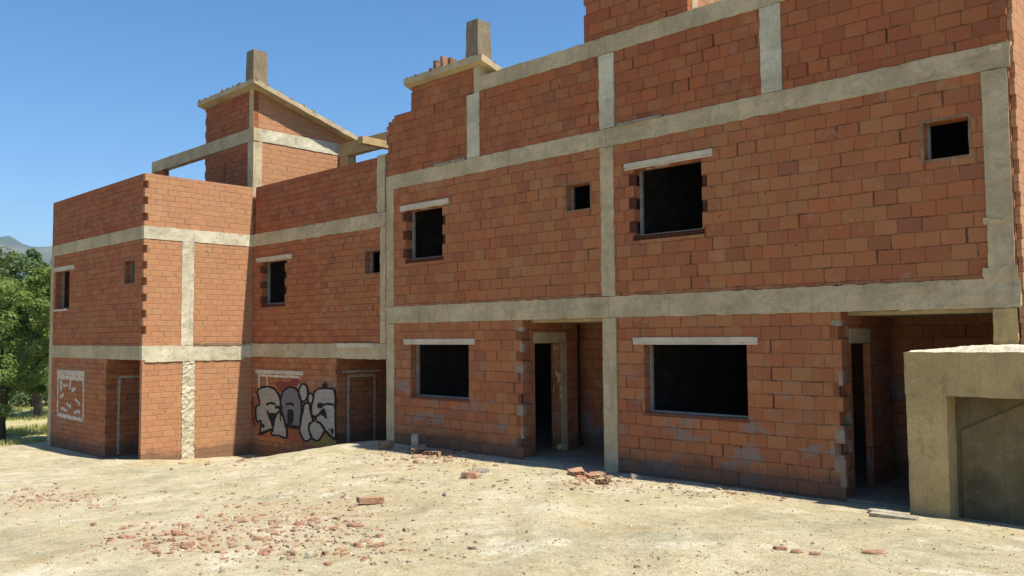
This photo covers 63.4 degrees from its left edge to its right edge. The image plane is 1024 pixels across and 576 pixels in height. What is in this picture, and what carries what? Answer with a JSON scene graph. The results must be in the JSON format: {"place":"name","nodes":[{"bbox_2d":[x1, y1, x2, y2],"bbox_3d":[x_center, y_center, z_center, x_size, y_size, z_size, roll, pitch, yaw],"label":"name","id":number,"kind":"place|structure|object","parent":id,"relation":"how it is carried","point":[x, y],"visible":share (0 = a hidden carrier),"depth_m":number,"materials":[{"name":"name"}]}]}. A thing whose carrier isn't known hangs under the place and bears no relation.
{"place":"outdoors","nodes":[
{"label":"outdoors","id":0,"kind":"place"},
{"bbox_2d":[0,399,47,445],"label":"grass","id":1,"kind":"structure","parent":0,"point":[36,428],"depth_m":29.76,"materials":[{"name":"green plant"}]},
{"bbox_2d":[0,236,51,277],"bbox_3d":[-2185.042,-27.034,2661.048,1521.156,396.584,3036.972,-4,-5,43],"label":"hills","id":2,"kind":"structure","parent":0,"point":[12,243],"depth_m":2943.15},
{"bbox_2d":[0,0,585,246],"label":"sky","id":3,"kind":"structure","parent":0,"point":[94,93],"materials":[{"name":"blue"}]},
{"bbox_2d":[0,401,1023,575],"bbox_3d":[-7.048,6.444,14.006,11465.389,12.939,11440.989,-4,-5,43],"label":"ground","id":4,"kind":"structure","parent":0,"point":[527,510],"depth_m":8.96,"materials":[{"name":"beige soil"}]},
{"bbox_2d":[0,246,43,372],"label":"olive tree","id":5,"kind":"object","parent":4,"relation":"on","point":[7,262],"visible":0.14,"depth_m":39.58,"materials":[{"name":"green plant"}]},
{"bbox_2d":[0,248,49,394],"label":"olive tree","id":6,"kind":"object","parent":4,"relation":"on","point":[37,255],"visible":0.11,"depth_m":44.42,"materials":[{"name":"green plant"}]},
{"bbox_2d":[0,265,50,439],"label":"almond tree","id":7,"kind":"object","parent":4,"relation":"on","point":[22,321],"visible":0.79,"depth_m":26.48,"materials":[{"name":"green plant"}]},
{"bbox_2d":[0,271,50,417],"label":"almond tree","id":8,"kind":"object","parent":4,"relation":"on","point":[34,404],"visible":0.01,"depth_m":34.36,"materials":[{"name":"green plant"}]},
{"bbox_2d":[8,381,47,406],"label":"bush","id":9,"kind":"object","parent":4,"relation":"on","point":[21,399],"visible":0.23,"depth_m":40.13,"materials":[{"name":"green plant"}]},
{"bbox_2d":[128,523,139,526],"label":"brick fragment","id":10,"kind":"object","parent":4,"relation":"on","point":[132,525],"visible":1,"depth_m":9.39,"materials":[{"name":"orange brick"}]},
{"bbox_2d":[153,532,168,535],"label":"brick fragment","id":11,"kind":"object","parent":4,"relation":"on","point":[158,534],"visible":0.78,"depth_m":8.59,"materials":[{"name":"brick"}]},
{"bbox_2d":[171,532,187,535],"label":"brick fragment","id":12,"kind":"object","parent":4,"relation":"on","point":[179,533],"visible":1,"depth_m":8.40,"materials":[{"name":"orange brick"}]},
{"bbox_2d":[180,544,189,548],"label":"brick fragment","id":13,"kind":"object","parent":4,"relation":"on","point":[184,546],"visible":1,"depth_m":7.83,"materials":[{"name":"orange brick"}]},
{"bbox_2d":[182,541,194,545],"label":"brick fragment","id":14,"kind":"object","parent":13,"relation":"on","point":[189,543],"visible":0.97,"depth_m":7.92,"materials":[{"name":"orange brick"}]},
{"bbox_2d":[182,523,188,527],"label":"brick fragment","id":15,"kind":"object","parent":4,"relation":"on","point":[185,525],"visible":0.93,"depth_m":9.08,"materials":[{"name":"orange brick"}]},
{"bbox_2d":[196,534,205,540],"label":"brick fragment","id":16,"kind":"object","parent":4,"relation":"on","point":[201,537],"visible":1,"depth_m":8.18,"materials":[{"name":"orange brick"}]},
{"bbox_2d":[47,49,379,459],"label":"row house","id":17,"kind":"structure","parent":4,"relation":"on","point":[150,346],"depth_m":21.53,"materials":[{"name":"brick"}]},
{"bbox_2d":[54,265,74,309],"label":"window","id":18,"kind":"structure","parent":17,"relation":"in","point":[60,269],"depth_m":24.05,"materials":[{"name":"concrete"}]},
{"bbox_2d":[57,369,84,421],"bbox_3d":[-12.213,2.960,22.922,2.067,1.378,0.023,-4,-5,43],"label":"bricked up window","id":19,"kind":"structure","parent":17,"relation":"in","point":[62,373],"depth_m":22.94,"materials":[{"name":"grey concrete"}]},
{"bbox_2d":[116,375,139,453],"label":"door frame","id":20,"kind":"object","parent":17,"relation":"in","point":[119,377],"depth_m":21.44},
{"bbox_2d":[123,258,134,284],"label":"small window","id":21,"kind":"structure","parent":17,"relation":"in","point":[132,263],"depth_m":20.71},
{"bbox_2d":[219,566,225,573],"bbox_3d":[-2.406,2.338,6.890,0.044,0.061,0.063,1,-4,-29],"label":"stone","id":22,"kind":"object","parent":4,"relation":"on","point":[222,569],"visible":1,"depth_m":6.87,"materials":[{"name":"beige stone"}]},
{"bbox_2d":[252,535,265,540],"bbox_3d":[-2.482,2.468,8.166,0.143,0.067,0.053,0,-3,-8],"label":"brick fragment","id":23,"kind":"object","parent":4,"relation":"on","point":[258,538],"visible":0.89,"depth_m":8.15,"materials":[{"name":"brick"}]},
{"bbox_2d":[258,547,271,552],"bbox_3d":[-2.247,2.393,7.550,0.118,0.054,0.079,0,-3,-10],"label":"brick fragment","id":24,"kind":"object","parent":4,"relation":"on","point":[267,549],"visible":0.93,"depth_m":7.53,"materials":[{"name":"brick"}]},
{"bbox_2d":[293,521,303,524],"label":"brick fragment","id":25,"kind":"object","parent":4,"relation":"on","point":[299,522],"visible":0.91,"depth_m":8.93,"materials":[{"name":"orange brick"}]},
{"bbox_2d":[304,551,314,558],"bbox_3d":[-1.762,2.322,7.211,0.082,0.065,0.090,-1,-3,9],"label":"stone","id":26,"kind":"object","parent":4,"relation":"on","point":[309,554],"visible":1,"depth_m":7.17,"materials":[{"name":"beige stone"}]},
{"bbox_2d":[251,131,390,456],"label":"row house","id":27,"kind":"structure","parent":4,"relation":"on","point":[319,357],"depth_m":19.96,"materials":[{"name":"brick"}]},
{"bbox_2d":[256,254,291,306],"bbox_3d":[-6.036,-0.167,21.378,1.701,1.302,0.284,-4,-5,43],"label":"window","id":28,"kind":"structure","parent":27,"relation":"in","point":[287,256],"depth_m":21.57,"materials":[{"name":"concrete"}]},
{"bbox_2d":[255,369,302,387],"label":"bricked up window","id":29,"kind":"structure","parent":27,"relation":"in","point":[264,373],"depth_m":21.00,"materials":[{"name":"grey concrete"}]},
{"bbox_2d":[342,369,380,442],"bbox_3d":[-3.631,3.061,19.787,0.185,2.229,1.150,-4,-5,43],"label":"bricked up door","id":30,"kind":"structure","parent":27,"relation":"in","point":[360,406],"depth_m":19.75,"materials":[{"name":"brick"}]},
{"bbox_2d":[363,248,379,274],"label":"small window","id":31,"kind":"structure","parent":27,"relation":"in","point":[371,253],"depth_m":18.68,"materials":[{"name":"grey concrete"}]},
{"bbox_2d":[325,560,331,565],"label":"brick fragment","id":32,"kind":"object","parent":4,"relation":"on","point":[328,563],"visible":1,"depth_m":6.94,"materials":[{"name":"orange brick"}]},
{"bbox_2d":[346,522,363,527],"bbox_3d":[-1.629,2.467,8.624,0.220,0.031,0.094,-2,-4,29],"label":"brick fragment","id":33,"kind":"object","parent":4,"relation":"on","point":[353,525],"visible":1,"depth_m":8.60,"materials":[{"name":"orange brick"}]},
{"bbox_2d":[353,542,360,546],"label":"brick fragment","id":34,"kind":"object","parent":4,"relation":"on","point":[357,544],"visible":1,"depth_m":7.56,"materials":[{"name":"brick"}]},
{"bbox_2d":[356,496,384,503],"bbox_3d":[-1.730,2.581,10.098,0.347,0.070,0.120,0,-3,-3],"label":"broken brick","id":35,"kind":"object","parent":4,"relation":"on","point":[370,499],"visible":1,"depth_m":10.04,"materials":[{"name":"brick"}]},
{"bbox_2d":[366,541,384,547],"bbox_3d":[-1.241,2.337,7.541,0.181,0.069,0.087,-1,-3,13],"label":"brick fragment","id":36,"kind":"object","parent":4,"relation":"on","point":[375,544],"visible":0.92,"depth_m":7.51,"materials":[{"name":"orange brick"}]},
{"bbox_2d":[378,440,394,449],"bbox_3d":[-2.577,3.213,16.977,0.220,0.189,0.288,-2,-4,26],"label":"broken brick","id":37,"kind":"object","parent":4,"relation":"on","point":[386,444],"visible":1,"depth_m":16.91,"materials":[{"name":"brown brick"}]},
{"bbox_2d":[411,434,418,445],"bbox_3d":[-1.952,3.115,16.790,0.160,0.330,0.152,-1,-3,13],"label":"stone","id":38,"kind":"object","parent":4,"relation":"on","point":[414,439],"visible":0.73,"depth_m":16.73,"materials":[{"name":"grey stone"}]},
{"bbox_2d":[411,444,425,454],"bbox_3d":[-1.834,3.169,16.253,0.280,0.187,0.314,0,-3,-8],"label":"broken brick","id":39,"kind":"object","parent":4,"relation":"on","point":[419,448],"visible":0.89,"depth_m":16.16,"materials":[{"name":"brown brick"}]},
{"bbox_2d":[0,448,840,575],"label":"brick chips","id":40,"kind":"object","parent":4,"relation":"on","point":[289,546],"visible":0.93,"depth_m":8.75,"materials":[{"name":"orange brick"}]},
{"bbox_2d":[424,451,442,455],"bbox_3d":[-1.499,3.152,15.796,0.300,0.104,0.255,-1,-3,15],"label":"broken brick","id":41,"kind":"object","parent":4,"relation":"on","point":[436,453],"visible":0.96,"depth_m":15.73,"materials":[{"name":"orange brick"}]},
{"bbox_2d":[460,471,480,478],"bbox_3d":[-0.640,2.884,12.772,0.315,0.111,0.224,0,-3,-1],"label":"brick fragment","id":42,"kind":"object","parent":4,"relation":"on","point":[470,474],"visible":0.97,"depth_m":12.70,"materials":[{"name":"brick"}]},
{"bbox_2d":[472,468,491,473],"bbox_3d":[-0.480,2.982,13.494,0.328,0.068,0.262,0,-3,-2],"label":"slab fragment","id":43,"kind":"object","parent":4,"relation":"on","point":[482,470],"visible":0.74,"depth_m":13.48,"materials":[{"name":"grey concrete"}]},
{"bbox_2d":[386,18,608,469],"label":"row house","id":44,"kind":"structure","parent":4,"relation":"on","point":[497,306],"depth_m":16.15,"materials":[{"name":"brick"}]},
{"bbox_2d":[400,198,448,263],"bbox_3d":[-1.752,-1.168,17.396,1.538,1.242,0.284,-4,-5,43],"label":"window","id":45,"kind":"structure","parent":44,"relation":"in","point":[435,203],"depth_m":17.52,"materials":[{"name":"concrete"}]},
{"bbox_2d":[433,60,439,68],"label":"loose brick","id":46,"kind":"object","parent":44,"relation":"on","point":[436,63],"visible":0.41,"depth_m":17.34,"materials":[{"name":"orange brick"}]},
{"bbox_2d":[404,339,474,402],"bbox_3d":[-1.423,1.662,16.934,2.152,1.251,0.267,-4,-5,43],"label":"window","id":47,"kind":"structure","parent":44,"relation":"in","point":[417,342],"depth_m":16.98,"materials":[{"name":"concrete"}]},
{"bbox_2d":[440,56,447,65],"bbox_3d":[-1.405,-4.631,17.247,0.099,0.345,0.165,-4,-5,43],"label":"loose brick","id":48,"kind":"object","parent":44,"relation":"on","point":[443,60],"visible":0.48,"depth_m":17.20,"materials":[{"name":"orange brick"}]},
{"bbox_2d":[448,57,455,62],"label":"loose brick","id":49,"kind":"object","parent":44,"relation":"on","point":[451,60],"visible":0.36,"depth_m":17.03,"materials":[{"name":"brick"}]},
{"bbox_2d":[564,179,591,212],"bbox_3d":[1.216,-1.601,14.592,0.629,0.537,0.210,-4,-5,43],"label":"small window","id":50,"kind":"structure","parent":44,"relation":"in","point":[589,180],"depth_m":14.64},
{"bbox_2d":[567,467,584,476],"bbox_3d":[0.993,2.880,12.961,0.240,0.132,0.239,0,-3,-8],"label":"broken brick","id":51,"kind":"object","parent":4,"relation":"on","point":[573,472],"visible":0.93,"depth_m":12.90,"materials":[{"name":"brick"}]},
{"bbox_2d":[574,477,587,480],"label":"brick fragment","id":52,"kind":"object","parent":4,"relation":"on","point":[582,478],"visible":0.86,"depth_m":12.47,"materials":[{"name":"orange brick"}]},
{"bbox_2d":[585,471,603,478],"bbox_3d":[1.282,2.954,13.044,0.261,0.090,0.213,2,-4,-31],"label":"broken brick","id":53,"kind":"object","parent":4,"relation":"on","point":[594,475],"visible":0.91,"depth_m":12.99,"materials":[{"name":"brick"}]},
{"bbox_2d":[595,479,610,483],"bbox_3d":[1.354,2.897,12.433,0.200,0.106,0.252,0,-3,-8],"label":"broken brick","id":54,"kind":"object","parent":4,"relation":"on","point":[597,481],"visible":0.98,"depth_m":12.35,"materials":[{"name":"brown brick"}]},
{"bbox_2d":[630,473,639,478],"bbox_3d":[1.891,2.933,12.909,0.122,0.095,0.152,1,-4,-26],"label":"stone","id":55,"kind":"object","parent":4,"relation":"on","point":[634,475],"visible":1,"depth_m":12.86,"materials":[{"name":"grey stone"}]},
{"bbox_2d":[773,546,787,550],"bbox_3d":[2.267,2.195,6.999,0.125,0.033,0.057,-1,-3,8],"label":"brick fragment","id":56,"kind":"object","parent":4,"relation":"on","point":[782,548],"visible":1,"depth_m":6.98,"materials":[{"name":"orange brick"}]},
{"bbox_2d":[790,549,802,553],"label":"brick fragment","id":57,"kind":"object","parent":4,"relation":"on","point":[796,551],"visible":1,"depth_m":6.87,"materials":[{"name":"orange brick"}]},
{"bbox_2d":[584,0,1023,509],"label":"row house","id":58,"kind":"structure","parent":4,"relation":"on","point":[812,222],"depth_m":12.00,"materials":[{"name":"brick"}]},
{"bbox_2d":[624,148,712,240],"bbox_3d":[2.565,-1.455,13.348,1.647,1.298,0.284,-4,-5,43],"label":"window","id":59,"kind":"structure","parent":58,"relation":"in","point":[685,157],"depth_m":13.42,"materials":[{"name":"concrete"}]},
{"bbox_2d":[633,337,757,422],"bbox_3d":[2.870,1.395,12.907,2.198,1.262,0.268,-4,-5,43],"label":"window","id":60,"kind":"structure","parent":58,"relation":"in","point":[664,340],"depth_m":12.90,"materials":[{"name":"concrete"}]},
{"bbox_2d":[919,112,972,162],"bbox_3d":[5.533,-1.885,10.544,0.611,0.563,0.210,-4,-5,43],"label":"small window","id":61,"kind":"structure","parent":58,"relation":"in","point":[921,145],"depth_m":10.58,"materials":[{"name":"grey concrete"}]},
{"bbox_2d":[809,551,820,555],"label":"brick fragment","id":62,"kind":"object","parent":4,"relation":"on","point":[815,553],"visible":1,"depth_m":6.79,"materials":[{"name":"orange brick"}]},
{"bbox_2d":[861,549,886,554],"bbox_3d":[3.059,2.233,7.011,0.219,0.032,0.086,-1,-3,2],"label":"brick fragment","id":63,"kind":"object","parent":4,"relation":"on","point":[872,552],"visible":1,"depth_m":6.99,"materials":[{"name":"orange brick"}]},
{"bbox_2d":[867,508,909,515],"bbox_3d":[4.502,2.688,9.920,0.458,0.041,0.125,-3,-4,40],"label":"board","id":64,"kind":"object","parent":4,"relation":"on","point":[886,511],"visible":0.58,"depth_m":9.91,"materials":[{"name":"beige wood"}]},
{"bbox_2d":[869,511,918,520],"bbox_3d":[4.337,2.595,9.428,0.506,0.041,0.125,-3,-4,40],"label":"board","id":65,"kind":"object","parent":4,"relation":"on","point":[891,515],"visible":0.99,"depth_m":9.40,"materials":[{"name":"beige wood"}]},
{"bbox_2d":[904,344,1023,525],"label":"concrete wall","id":66,"kind":"structure","parent":4,"relation":"on","point":[965,416],"depth_m":9.95,"materials":[{"name":"beige concrete"}]},
{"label":"brick fragment","id":67,"kind":"object","parent":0,"visible":0},
{"bbox_2d":[411,454,422,458],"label":"brick fragment","id":68,"kind":"object","parent":67,"relation":"on","point":[416,456],"visible":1,"depth_m":15.57,"materials":[{"name":"orange brick"}]}
]}

